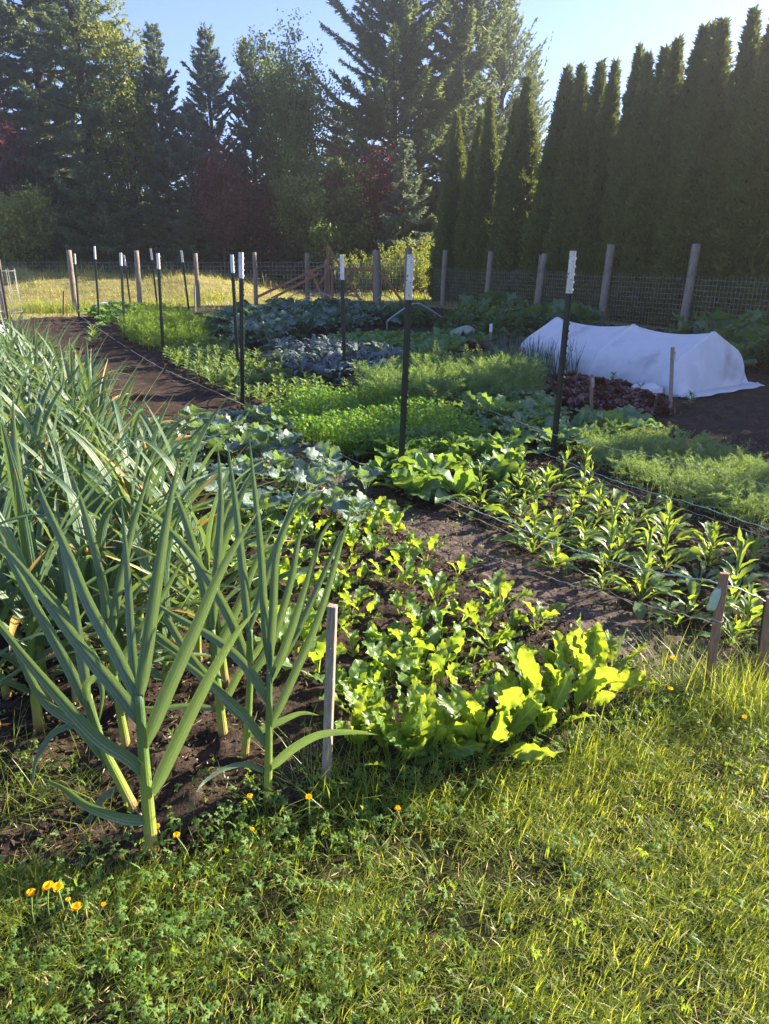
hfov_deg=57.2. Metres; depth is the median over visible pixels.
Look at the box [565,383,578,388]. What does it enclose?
red lettuce
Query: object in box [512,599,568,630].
beet plant
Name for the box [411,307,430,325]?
potato plant
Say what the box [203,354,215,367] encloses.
zinnia seedling
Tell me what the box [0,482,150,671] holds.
leek plant
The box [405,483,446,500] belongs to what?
spinach plant
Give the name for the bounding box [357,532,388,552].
beet plant
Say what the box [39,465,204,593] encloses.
leek plant
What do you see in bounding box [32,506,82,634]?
leek plant
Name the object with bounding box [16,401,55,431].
leek plant
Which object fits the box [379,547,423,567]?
beet plant
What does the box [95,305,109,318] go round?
leafy perennial
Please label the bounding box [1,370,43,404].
leek plant
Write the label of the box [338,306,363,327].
collard plant
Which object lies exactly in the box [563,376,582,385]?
red lettuce
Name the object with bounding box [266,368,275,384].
zinnia seedling
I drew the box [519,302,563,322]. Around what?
rhubarb plant
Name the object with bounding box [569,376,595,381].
red lettuce
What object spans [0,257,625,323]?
meadow grass
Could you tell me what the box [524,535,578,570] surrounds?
flowering rocket
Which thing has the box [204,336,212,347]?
zinnia seedling
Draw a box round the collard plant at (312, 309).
[305,304,320,314]
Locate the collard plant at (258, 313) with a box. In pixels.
[244,308,265,322]
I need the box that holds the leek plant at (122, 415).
[59,382,179,515]
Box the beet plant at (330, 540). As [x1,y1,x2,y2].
[313,531,348,550]
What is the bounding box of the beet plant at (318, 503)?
[314,500,327,514]
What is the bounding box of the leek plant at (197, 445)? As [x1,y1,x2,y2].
[97,398,294,613]
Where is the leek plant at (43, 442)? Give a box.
[28,407,49,484]
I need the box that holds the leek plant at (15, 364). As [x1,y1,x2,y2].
[0,343,55,389]
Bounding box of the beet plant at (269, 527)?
[254,523,273,534]
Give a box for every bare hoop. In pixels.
[301,292,333,300]
[386,303,441,329]
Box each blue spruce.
[122,21,217,275]
[129,100,238,278]
[160,21,272,282]
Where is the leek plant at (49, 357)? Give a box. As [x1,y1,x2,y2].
[7,347,74,374]
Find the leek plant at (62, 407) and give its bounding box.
[15,376,181,468]
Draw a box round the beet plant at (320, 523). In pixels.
[293,515,338,542]
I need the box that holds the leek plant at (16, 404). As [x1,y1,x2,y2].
[0,389,20,452]
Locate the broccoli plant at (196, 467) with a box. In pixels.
[182,459,228,496]
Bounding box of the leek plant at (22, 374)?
[0,362,95,400]
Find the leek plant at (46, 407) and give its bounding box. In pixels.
[1,393,69,463]
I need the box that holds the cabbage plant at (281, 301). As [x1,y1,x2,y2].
[278,299,288,307]
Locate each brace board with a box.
[257,263,325,297]
[264,272,319,302]
[309,269,324,298]
[312,272,327,296]
[378,269,403,301]
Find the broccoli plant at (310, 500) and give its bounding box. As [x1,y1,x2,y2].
[276,484,336,512]
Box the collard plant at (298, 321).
[281,319,307,335]
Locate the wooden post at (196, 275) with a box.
[193,253,200,306]
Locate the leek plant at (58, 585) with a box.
[38,492,105,705]
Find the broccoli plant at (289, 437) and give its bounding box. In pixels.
[257,429,310,453]
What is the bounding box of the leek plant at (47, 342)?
[41,324,52,362]
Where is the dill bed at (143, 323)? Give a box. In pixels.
[115,298,215,352]
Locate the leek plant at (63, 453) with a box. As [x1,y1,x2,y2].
[0,431,136,564]
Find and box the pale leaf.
[449,326,474,334]
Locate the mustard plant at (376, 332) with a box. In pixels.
[372,330,392,334]
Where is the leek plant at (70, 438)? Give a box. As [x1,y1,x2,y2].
[1,398,112,543]
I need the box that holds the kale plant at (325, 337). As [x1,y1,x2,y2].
[321,334,347,346]
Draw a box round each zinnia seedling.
[161,347,169,358]
[163,346,174,361]
[168,350,182,368]
[180,358,190,369]
[182,346,192,358]
[188,360,202,376]
[196,360,209,379]
[200,365,216,383]
[202,366,217,387]
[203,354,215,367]
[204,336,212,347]
[205,348,212,360]
[205,361,217,369]
[206,346,216,359]
[207,371,221,384]
[212,352,221,367]
[212,357,222,371]
[213,337,221,350]
[216,373,229,392]
[217,360,231,376]
[217,369,231,383]
[218,345,231,358]
[218,374,236,392]
[219,349,228,360]
[220,375,235,391]
[223,355,237,366]
[224,336,233,351]
[224,349,239,362]
[226,375,239,387]
[229,362,238,376]
[229,384,247,401]
[233,366,239,378]
[237,368,252,386]
[239,353,249,364]
[245,366,253,382]
[245,383,257,399]
[248,358,253,368]
[249,348,262,362]
[249,370,261,389]
[250,373,265,385]
[253,382,262,396]
[253,385,261,398]
[254,351,261,363]
[254,364,261,374]
[256,384,272,401]
[258,360,267,372]
[260,367,269,380]
[261,383,274,396]
[266,363,274,378]
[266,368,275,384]
[269,373,281,389]
[270,385,280,398]
[275,361,285,371]
[277,372,291,388]
[278,381,289,395]
[283,372,293,383]
[285,368,294,380]
[287,378,303,395]
[291,376,304,387]
[292,368,304,382]
[298,379,314,393]
[300,371,313,383]
[308,373,324,394]
[339,377,351,392]
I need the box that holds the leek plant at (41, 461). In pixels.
[2,423,189,584]
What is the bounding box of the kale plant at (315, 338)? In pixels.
[298,334,331,346]
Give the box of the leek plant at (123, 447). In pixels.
[0,429,199,542]
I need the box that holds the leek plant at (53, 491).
[12,437,77,601]
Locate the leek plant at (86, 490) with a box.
[77,446,141,590]
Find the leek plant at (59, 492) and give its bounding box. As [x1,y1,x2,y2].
[11,454,114,588]
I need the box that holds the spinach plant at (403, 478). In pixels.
[370,464,441,500]
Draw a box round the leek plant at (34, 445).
[2,413,52,547]
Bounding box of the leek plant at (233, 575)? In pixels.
[118,457,292,662]
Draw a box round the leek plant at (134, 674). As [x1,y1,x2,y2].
[0,456,258,856]
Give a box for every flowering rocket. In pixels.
[455,459,503,519]
[464,481,506,498]
[476,498,509,515]
[485,499,551,536]
[487,485,527,505]
[490,490,572,562]
[498,462,545,499]
[503,487,537,518]
[511,470,545,490]
[511,470,548,505]
[517,462,579,491]
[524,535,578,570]
[528,507,580,552]
[538,514,585,528]
[539,440,587,486]
[553,447,611,502]
[553,489,593,516]
[565,518,599,553]
[566,515,611,537]
[568,457,608,490]
[569,503,644,568]
[571,478,622,523]
[572,548,633,591]
[582,488,646,519]
[585,522,658,559]
[600,517,685,620]
[602,490,622,506]
[603,516,640,542]
[605,502,660,522]
[620,494,674,512]
[621,491,709,556]
[621,543,668,591]
[636,511,692,533]
[638,511,697,568]
[642,598,712,631]
[652,576,739,624]
[668,555,719,594]
[688,525,736,570]
[689,520,738,558]
[696,614,757,645]
[701,526,768,618]
[707,580,762,635]
[718,559,768,579]
[728,532,768,569]
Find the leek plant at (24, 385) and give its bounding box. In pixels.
[22,366,43,391]
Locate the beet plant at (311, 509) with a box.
[279,503,316,512]
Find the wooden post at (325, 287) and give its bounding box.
[324,259,326,298]
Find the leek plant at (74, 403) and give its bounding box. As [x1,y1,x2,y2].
[71,384,84,462]
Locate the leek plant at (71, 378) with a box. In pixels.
[0,346,115,424]
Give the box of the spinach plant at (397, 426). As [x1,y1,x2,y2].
[354,424,413,450]
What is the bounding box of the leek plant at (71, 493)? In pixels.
[9,468,200,637]
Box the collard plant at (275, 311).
[268,307,279,315]
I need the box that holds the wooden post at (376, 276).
[372,250,380,304]
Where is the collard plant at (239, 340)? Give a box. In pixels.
[224,327,257,343]
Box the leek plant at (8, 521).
[0,514,105,682]
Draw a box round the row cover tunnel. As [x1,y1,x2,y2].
[519,317,764,398]
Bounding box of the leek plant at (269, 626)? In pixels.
[155,437,376,807]
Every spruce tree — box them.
[0,0,133,271]
[0,0,192,274]
[0,1,64,272]
[14,137,75,273]
[40,148,155,277]
[80,215,143,275]
[128,199,180,275]
[160,214,230,276]
[263,215,330,289]
[300,0,482,291]
[302,105,366,286]
[366,138,433,291]
[379,0,515,249]
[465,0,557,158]
[518,31,552,162]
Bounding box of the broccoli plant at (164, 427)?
[137,418,182,443]
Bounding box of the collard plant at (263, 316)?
[244,312,285,327]
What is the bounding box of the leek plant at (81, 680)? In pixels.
[0,517,138,822]
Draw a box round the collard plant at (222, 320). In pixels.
[213,314,233,323]
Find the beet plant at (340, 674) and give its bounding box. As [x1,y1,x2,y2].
[311,664,351,695]
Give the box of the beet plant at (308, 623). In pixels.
[277,606,321,652]
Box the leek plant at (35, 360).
[18,331,63,395]
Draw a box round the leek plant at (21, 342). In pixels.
[15,321,60,354]
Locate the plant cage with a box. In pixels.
[0,269,23,321]
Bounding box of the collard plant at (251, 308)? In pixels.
[245,303,265,314]
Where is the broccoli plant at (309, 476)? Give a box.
[288,465,331,492]
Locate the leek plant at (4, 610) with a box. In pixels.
[0,469,118,729]
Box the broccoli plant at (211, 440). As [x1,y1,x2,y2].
[189,429,233,463]
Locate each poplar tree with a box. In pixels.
[64,0,171,268]
[121,22,170,261]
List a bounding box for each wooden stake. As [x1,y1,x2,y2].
[62,291,64,314]
[194,286,195,309]
[322,603,337,782]
[489,324,492,337]
[589,375,594,406]
[668,347,675,414]
[703,572,728,695]
[755,596,768,687]
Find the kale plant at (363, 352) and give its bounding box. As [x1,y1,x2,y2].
[341,346,376,359]
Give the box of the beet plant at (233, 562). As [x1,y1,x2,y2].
[229,556,257,569]
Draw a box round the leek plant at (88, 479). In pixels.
[29,422,217,625]
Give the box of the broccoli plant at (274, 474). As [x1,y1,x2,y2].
[261,463,302,493]
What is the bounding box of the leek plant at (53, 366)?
[12,347,98,388]
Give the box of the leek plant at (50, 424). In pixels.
[5,392,141,500]
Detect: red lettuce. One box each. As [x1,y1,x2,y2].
[461,340,477,350]
[472,343,487,356]
[538,385,555,393]
[545,380,564,386]
[548,387,570,395]
[549,372,567,381]
[552,389,580,405]
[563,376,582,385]
[564,370,581,376]
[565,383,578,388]
[566,395,598,408]
[567,393,598,405]
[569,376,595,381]
[569,388,588,396]
[569,396,604,412]
[575,380,595,389]
[581,385,589,392]
[587,378,601,386]
[588,402,608,410]
[589,389,616,398]
[593,385,619,396]
[595,376,609,385]
[596,394,618,403]
[597,399,632,411]
[598,380,622,391]
[606,378,632,386]
[613,385,631,395]
[615,399,631,404]
[617,389,638,398]
[619,394,639,403]
[629,387,652,393]
[630,389,665,403]
[631,396,655,409]
[633,402,655,418]
[633,405,649,419]
[648,400,680,414]
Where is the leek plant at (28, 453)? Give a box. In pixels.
[3,424,63,501]
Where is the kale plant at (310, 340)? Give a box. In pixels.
[297,338,332,352]
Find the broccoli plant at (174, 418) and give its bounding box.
[170,415,186,436]
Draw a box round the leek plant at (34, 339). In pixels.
[13,319,42,370]
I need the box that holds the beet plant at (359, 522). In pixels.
[340,520,361,530]
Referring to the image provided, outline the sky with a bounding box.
[0,0,768,192]
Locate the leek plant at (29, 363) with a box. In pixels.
[8,348,75,404]
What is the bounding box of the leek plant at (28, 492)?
[1,440,52,592]
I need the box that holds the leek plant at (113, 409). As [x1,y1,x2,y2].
[93,388,178,475]
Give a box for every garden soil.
[0,307,768,448]
[0,441,768,877]
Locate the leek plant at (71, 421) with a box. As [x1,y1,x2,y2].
[52,401,145,524]
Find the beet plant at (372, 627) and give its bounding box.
[362,620,399,640]
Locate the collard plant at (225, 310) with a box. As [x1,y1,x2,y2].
[215,308,232,314]
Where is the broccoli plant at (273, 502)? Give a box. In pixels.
[224,488,291,526]
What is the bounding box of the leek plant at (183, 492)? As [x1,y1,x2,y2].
[5,457,290,648]
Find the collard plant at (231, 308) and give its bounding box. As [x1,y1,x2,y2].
[224,302,254,311]
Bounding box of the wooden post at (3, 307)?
[0,262,5,317]
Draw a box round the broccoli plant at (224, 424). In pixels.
[209,415,236,442]
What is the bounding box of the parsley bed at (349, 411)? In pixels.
[258,381,491,462]
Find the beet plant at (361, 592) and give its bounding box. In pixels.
[337,585,374,615]
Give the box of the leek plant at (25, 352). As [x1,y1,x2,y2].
[5,340,61,366]
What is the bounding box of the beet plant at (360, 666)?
[319,659,376,706]
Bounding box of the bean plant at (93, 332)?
[83,323,101,345]
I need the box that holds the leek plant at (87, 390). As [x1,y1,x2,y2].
[2,361,140,443]
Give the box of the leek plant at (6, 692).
[0,564,98,700]
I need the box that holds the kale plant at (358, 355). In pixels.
[346,352,389,378]
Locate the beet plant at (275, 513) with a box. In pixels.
[241,507,284,526]
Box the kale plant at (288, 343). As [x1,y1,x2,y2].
[272,339,298,348]
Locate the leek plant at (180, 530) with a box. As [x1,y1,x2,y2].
[111,419,234,600]
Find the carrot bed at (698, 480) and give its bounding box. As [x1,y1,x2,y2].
[568,419,768,533]
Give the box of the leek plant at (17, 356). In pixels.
[1,336,22,381]
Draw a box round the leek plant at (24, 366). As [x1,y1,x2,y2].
[17,351,43,384]
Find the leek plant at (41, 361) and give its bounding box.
[2,335,48,366]
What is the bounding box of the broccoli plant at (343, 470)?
[315,459,356,488]
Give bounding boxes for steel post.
[0,265,8,325]
[73,254,79,317]
[93,246,99,320]
[119,253,125,337]
[123,255,130,303]
[150,249,157,305]
[156,253,164,354]
[180,250,189,309]
[230,255,239,366]
[238,252,245,409]
[339,255,345,384]
[398,254,414,465]
[550,251,576,460]
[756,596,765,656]
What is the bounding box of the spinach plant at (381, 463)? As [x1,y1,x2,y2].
[357,456,396,473]
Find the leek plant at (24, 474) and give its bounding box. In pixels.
[0,453,65,586]
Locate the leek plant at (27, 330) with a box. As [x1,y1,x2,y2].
[3,311,68,363]
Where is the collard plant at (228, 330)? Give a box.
[221,320,253,333]
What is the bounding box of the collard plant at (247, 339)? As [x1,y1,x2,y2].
[229,327,262,346]
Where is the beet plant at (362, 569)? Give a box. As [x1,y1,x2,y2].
[336,560,375,584]
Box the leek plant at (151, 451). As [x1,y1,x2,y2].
[57,394,226,544]
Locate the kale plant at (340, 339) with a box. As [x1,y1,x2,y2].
[329,336,348,346]
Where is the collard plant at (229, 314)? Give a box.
[219,312,232,317]
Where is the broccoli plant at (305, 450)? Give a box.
[298,441,331,465]
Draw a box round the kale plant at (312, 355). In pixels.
[291,347,334,362]
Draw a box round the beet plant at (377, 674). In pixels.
[354,658,387,688]
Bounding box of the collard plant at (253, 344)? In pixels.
[227,325,257,346]
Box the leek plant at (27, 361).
[1,331,127,411]
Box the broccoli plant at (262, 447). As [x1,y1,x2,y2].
[244,441,284,464]
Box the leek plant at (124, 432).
[44,400,198,517]
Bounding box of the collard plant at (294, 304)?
[281,302,306,309]
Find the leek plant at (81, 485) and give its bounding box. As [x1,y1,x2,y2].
[28,423,156,646]
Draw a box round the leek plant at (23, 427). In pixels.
[1,397,60,486]
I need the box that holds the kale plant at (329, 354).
[307,351,338,374]
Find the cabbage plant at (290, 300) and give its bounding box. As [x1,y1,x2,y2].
[279,297,301,303]
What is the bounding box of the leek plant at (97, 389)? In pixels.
[13,351,122,411]
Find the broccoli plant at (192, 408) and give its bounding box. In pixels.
[178,404,214,421]
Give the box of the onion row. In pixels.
[483,331,585,379]
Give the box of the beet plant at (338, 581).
[323,571,354,594]
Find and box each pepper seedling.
[610,371,616,378]
[681,390,696,404]
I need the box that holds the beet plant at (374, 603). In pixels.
[341,593,382,619]
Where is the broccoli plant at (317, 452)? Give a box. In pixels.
[306,440,342,476]
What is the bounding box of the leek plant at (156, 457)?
[57,423,213,535]
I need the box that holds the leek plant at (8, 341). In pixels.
[0,317,83,370]
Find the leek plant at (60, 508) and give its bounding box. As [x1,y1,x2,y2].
[5,437,98,640]
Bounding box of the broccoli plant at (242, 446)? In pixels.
[223,434,248,455]
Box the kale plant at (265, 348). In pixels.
[260,337,284,351]
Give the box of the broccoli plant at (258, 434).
[238,428,294,459]
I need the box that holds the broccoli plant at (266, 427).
[253,422,283,443]
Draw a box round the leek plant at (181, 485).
[93,437,289,628]
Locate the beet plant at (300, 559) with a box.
[279,554,311,569]
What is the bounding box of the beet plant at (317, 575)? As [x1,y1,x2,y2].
[295,566,329,584]
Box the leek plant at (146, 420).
[109,399,220,545]
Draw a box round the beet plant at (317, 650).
[264,630,347,675]
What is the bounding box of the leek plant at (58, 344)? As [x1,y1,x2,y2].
[4,322,95,375]
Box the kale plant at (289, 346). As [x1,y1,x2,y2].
[268,340,305,357]
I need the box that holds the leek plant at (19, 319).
[13,308,65,355]
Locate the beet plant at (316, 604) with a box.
[303,588,332,611]
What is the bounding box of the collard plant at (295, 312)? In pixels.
[280,308,300,318]
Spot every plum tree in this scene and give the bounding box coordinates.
[0,101,33,266]
[189,126,257,277]
[235,172,289,285]
[317,139,420,289]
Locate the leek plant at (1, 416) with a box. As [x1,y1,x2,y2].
[0,408,98,485]
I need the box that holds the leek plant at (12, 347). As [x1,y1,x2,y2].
[3,326,50,371]
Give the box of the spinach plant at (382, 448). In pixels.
[360,429,411,457]
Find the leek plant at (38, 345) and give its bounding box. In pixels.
[0,337,74,378]
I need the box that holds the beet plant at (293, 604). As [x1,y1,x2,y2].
[251,600,295,613]
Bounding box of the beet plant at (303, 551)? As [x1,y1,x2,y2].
[287,547,311,557]
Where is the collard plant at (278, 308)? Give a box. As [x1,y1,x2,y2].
[269,304,286,311]
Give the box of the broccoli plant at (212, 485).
[195,472,245,508]
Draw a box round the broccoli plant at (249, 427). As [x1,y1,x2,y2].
[234,422,272,448]
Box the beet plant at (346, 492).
[338,489,352,513]
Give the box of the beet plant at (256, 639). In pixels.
[246,611,268,644]
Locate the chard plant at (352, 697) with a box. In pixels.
[339,684,400,740]
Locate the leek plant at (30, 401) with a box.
[29,384,50,462]
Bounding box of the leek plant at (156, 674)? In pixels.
[58,499,259,702]
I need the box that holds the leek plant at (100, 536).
[37,438,224,705]
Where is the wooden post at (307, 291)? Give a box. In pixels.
[305,253,309,299]
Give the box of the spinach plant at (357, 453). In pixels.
[343,432,376,455]
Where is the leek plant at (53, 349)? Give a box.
[46,339,67,379]
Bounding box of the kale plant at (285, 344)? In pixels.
[277,342,298,353]
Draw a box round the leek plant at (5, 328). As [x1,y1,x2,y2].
[0,312,12,346]
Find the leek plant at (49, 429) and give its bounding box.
[6,403,112,500]
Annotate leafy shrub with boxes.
[0,180,65,273]
[0,202,46,272]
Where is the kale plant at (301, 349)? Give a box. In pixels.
[287,346,305,354]
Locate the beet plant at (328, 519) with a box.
[320,512,353,530]
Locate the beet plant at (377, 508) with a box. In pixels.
[368,503,389,529]
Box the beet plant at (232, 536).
[225,523,251,553]
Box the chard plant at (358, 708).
[334,691,379,759]
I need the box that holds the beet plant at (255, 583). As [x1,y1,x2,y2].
[249,574,269,597]
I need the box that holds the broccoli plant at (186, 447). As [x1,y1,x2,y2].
[174,434,204,471]
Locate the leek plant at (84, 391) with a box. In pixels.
[70,382,107,464]
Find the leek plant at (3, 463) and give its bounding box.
[0,416,15,612]
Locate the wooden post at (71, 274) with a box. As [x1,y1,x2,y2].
[66,250,76,311]
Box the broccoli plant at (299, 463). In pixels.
[280,458,321,490]
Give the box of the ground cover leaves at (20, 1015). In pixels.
[0,629,768,1023]
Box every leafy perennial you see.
[78,305,111,319]
[90,302,121,307]
[94,310,121,325]
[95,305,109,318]
[103,307,130,321]
[116,303,134,309]
[131,302,147,310]
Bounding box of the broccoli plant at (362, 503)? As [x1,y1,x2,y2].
[332,489,376,529]
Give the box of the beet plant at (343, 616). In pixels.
[326,610,359,634]
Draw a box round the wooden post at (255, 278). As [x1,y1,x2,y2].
[252,252,257,304]
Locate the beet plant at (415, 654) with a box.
[378,647,452,685]
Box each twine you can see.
[80,316,363,465]
[350,382,768,485]
[430,497,670,625]
[432,492,764,601]
[438,541,713,622]
[492,435,768,529]
[555,459,768,537]
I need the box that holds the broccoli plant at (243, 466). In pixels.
[232,458,264,488]
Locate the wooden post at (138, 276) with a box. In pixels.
[134,250,141,303]
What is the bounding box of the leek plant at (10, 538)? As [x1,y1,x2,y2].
[0,443,194,733]
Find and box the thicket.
[104,190,431,281]
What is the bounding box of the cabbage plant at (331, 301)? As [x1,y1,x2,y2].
[323,297,336,304]
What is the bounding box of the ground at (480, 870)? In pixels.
[0,272,768,1023]
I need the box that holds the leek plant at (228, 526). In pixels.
[102,444,323,687]
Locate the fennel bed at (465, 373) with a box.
[349,341,552,414]
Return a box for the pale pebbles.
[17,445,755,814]
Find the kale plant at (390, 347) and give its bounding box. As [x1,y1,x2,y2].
[364,341,401,361]
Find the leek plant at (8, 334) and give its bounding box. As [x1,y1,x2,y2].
[0,325,59,367]
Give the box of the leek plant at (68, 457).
[0,436,95,510]
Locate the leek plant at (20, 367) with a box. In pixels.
[10,343,41,399]
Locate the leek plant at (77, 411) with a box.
[31,398,111,471]
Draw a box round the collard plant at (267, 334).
[252,328,284,347]
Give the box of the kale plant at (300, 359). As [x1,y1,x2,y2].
[289,355,326,381]
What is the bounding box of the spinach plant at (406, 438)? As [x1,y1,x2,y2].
[394,436,417,450]
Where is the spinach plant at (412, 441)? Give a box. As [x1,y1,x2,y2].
[375,439,432,461]
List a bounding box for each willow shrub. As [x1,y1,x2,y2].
[330,253,361,292]
[345,251,396,293]
[372,241,416,293]
[392,233,435,294]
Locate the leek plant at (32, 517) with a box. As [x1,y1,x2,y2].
[0,473,63,669]
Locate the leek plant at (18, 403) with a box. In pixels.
[2,384,63,446]
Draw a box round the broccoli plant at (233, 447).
[214,439,249,466]
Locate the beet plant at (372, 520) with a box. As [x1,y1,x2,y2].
[342,512,386,535]
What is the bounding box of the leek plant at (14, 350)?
[0,330,57,369]
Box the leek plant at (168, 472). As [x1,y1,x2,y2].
[96,420,205,500]
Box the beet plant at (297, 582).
[270,573,313,593]
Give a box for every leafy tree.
[208,37,313,286]
[231,7,372,287]
[231,40,320,278]
[263,145,392,290]
[426,6,498,179]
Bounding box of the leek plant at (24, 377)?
[7,356,45,407]
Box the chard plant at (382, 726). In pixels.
[361,692,434,768]
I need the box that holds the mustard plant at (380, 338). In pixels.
[368,336,387,341]
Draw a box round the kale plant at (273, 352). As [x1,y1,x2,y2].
[260,348,297,367]
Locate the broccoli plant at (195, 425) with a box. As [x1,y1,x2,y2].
[177,417,202,435]
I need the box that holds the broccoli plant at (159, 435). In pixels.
[148,427,177,444]
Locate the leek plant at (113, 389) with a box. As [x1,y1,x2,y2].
[8,331,123,426]
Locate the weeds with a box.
[0,429,766,868]
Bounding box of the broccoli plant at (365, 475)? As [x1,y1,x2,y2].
[345,465,385,495]
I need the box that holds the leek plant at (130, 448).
[81,399,168,533]
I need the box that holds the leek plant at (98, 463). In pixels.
[16,419,237,617]
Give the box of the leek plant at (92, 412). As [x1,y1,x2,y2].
[73,379,142,447]
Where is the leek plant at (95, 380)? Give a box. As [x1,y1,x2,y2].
[49,370,148,435]
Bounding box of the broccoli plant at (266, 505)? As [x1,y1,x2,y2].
[225,488,268,525]
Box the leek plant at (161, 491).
[110,428,244,589]
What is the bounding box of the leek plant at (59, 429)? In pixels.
[35,358,109,459]
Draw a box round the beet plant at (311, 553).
[308,548,335,565]
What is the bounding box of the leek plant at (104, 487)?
[66,456,231,642]
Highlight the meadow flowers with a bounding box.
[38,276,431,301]
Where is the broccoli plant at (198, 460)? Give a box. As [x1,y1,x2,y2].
[167,445,201,477]
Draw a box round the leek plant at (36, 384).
[0,363,40,391]
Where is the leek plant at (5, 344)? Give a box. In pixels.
[0,334,21,373]
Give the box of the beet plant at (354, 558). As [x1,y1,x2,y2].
[330,552,362,570]
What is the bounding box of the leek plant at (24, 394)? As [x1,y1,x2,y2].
[0,367,49,425]
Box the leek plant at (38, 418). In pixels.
[0,369,122,481]
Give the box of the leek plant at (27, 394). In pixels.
[0,364,52,438]
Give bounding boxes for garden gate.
[326,245,372,302]
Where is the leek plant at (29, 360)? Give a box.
[1,345,60,386]
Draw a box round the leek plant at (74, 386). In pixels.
[0,364,110,416]
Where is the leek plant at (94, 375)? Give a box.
[11,352,176,436]
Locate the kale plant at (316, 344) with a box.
[304,336,333,351]
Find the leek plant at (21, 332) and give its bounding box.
[7,310,23,344]
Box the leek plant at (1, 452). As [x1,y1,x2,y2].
[0,422,65,534]
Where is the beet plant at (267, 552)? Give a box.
[251,544,271,565]
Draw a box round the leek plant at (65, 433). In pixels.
[19,420,103,463]
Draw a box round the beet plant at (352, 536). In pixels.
[344,522,381,552]
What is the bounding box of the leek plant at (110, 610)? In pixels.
[31,463,184,747]
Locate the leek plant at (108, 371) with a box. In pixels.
[35,358,151,429]
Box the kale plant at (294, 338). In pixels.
[278,335,303,344]
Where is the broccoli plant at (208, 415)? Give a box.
[199,411,212,425]
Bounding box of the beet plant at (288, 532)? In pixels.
[246,527,295,555]
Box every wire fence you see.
[1,262,404,294]
[433,244,768,329]
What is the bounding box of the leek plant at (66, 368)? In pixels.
[60,340,93,421]
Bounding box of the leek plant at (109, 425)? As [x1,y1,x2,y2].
[26,390,167,514]
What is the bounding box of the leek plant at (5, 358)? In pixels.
[0,349,60,377]
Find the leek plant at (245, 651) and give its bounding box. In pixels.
[136,442,323,758]
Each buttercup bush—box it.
[432,303,476,333]
[444,313,478,335]
[460,304,489,333]
[473,301,510,333]
[498,305,546,335]
[507,309,546,338]
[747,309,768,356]
[755,343,768,366]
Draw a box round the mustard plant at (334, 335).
[326,331,340,337]
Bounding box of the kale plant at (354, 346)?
[332,342,373,355]
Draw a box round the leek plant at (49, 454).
[32,444,123,516]
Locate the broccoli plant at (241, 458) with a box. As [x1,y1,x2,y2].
[231,454,266,476]
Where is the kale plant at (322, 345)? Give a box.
[300,342,338,358]
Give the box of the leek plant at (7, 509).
[0,450,135,681]
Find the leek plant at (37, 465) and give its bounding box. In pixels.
[10,430,62,578]
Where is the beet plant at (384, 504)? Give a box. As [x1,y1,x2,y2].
[352,492,393,515]
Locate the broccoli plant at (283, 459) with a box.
[256,449,300,483]
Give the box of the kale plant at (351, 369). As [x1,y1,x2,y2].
[338,361,388,381]
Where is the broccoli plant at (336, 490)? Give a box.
[317,486,356,516]
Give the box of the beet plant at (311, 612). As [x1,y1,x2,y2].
[302,608,322,631]
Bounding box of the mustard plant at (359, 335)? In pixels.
[351,333,366,337]
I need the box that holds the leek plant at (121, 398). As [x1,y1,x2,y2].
[29,357,177,460]
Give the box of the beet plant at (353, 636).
[336,627,377,656]
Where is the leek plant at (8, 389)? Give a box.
[0,376,41,404]
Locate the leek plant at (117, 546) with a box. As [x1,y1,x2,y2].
[78,475,186,663]
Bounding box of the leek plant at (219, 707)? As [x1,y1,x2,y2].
[88,446,276,737]
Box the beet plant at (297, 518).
[266,511,312,536]
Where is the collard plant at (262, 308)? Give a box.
[256,305,267,310]
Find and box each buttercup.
[26,888,35,928]
[42,880,53,925]
[52,882,67,926]
[66,897,77,928]
[72,902,81,939]
[94,902,105,930]
[121,856,142,873]
[136,847,146,871]
[156,823,165,852]
[173,832,191,865]
[247,793,260,823]
[250,827,262,849]
[305,794,311,831]
[394,805,403,837]
[667,686,672,715]
[670,656,674,697]
[732,715,746,742]
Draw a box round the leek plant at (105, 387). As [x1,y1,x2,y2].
[44,362,141,444]
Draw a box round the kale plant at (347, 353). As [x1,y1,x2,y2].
[333,347,356,359]
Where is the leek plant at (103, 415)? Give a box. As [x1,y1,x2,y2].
[23,361,194,455]
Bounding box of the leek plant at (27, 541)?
[0,391,62,703]
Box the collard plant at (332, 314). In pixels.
[319,309,341,328]
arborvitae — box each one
[423,126,467,301]
[434,109,466,302]
[448,113,484,302]
[459,93,499,303]
[477,97,518,300]
[485,73,542,302]
[509,62,574,305]
[541,60,589,305]
[542,72,575,237]
[550,57,607,302]
[564,56,621,306]
[581,41,645,318]
[595,48,658,320]
[609,33,686,322]
[624,20,710,323]
[645,14,735,326]
[648,18,718,325]
[654,43,670,105]
[676,2,762,323]
[688,18,768,324]
[691,24,768,325]
[709,107,768,329]
[737,201,768,324]
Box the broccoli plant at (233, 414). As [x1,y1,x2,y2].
[204,408,242,430]
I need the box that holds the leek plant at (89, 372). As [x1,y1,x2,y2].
[70,336,112,427]
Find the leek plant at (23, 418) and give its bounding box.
[0,373,139,528]
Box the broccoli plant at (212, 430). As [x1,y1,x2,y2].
[201,424,234,454]
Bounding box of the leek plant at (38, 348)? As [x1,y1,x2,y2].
[0,335,65,371]
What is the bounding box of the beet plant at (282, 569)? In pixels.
[270,562,290,575]
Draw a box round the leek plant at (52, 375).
[34,357,111,463]
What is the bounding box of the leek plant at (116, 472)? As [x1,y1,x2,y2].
[82,414,253,591]
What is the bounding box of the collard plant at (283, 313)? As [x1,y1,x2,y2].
[276,310,296,319]
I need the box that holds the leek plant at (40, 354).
[9,338,123,417]
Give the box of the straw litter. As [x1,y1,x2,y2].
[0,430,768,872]

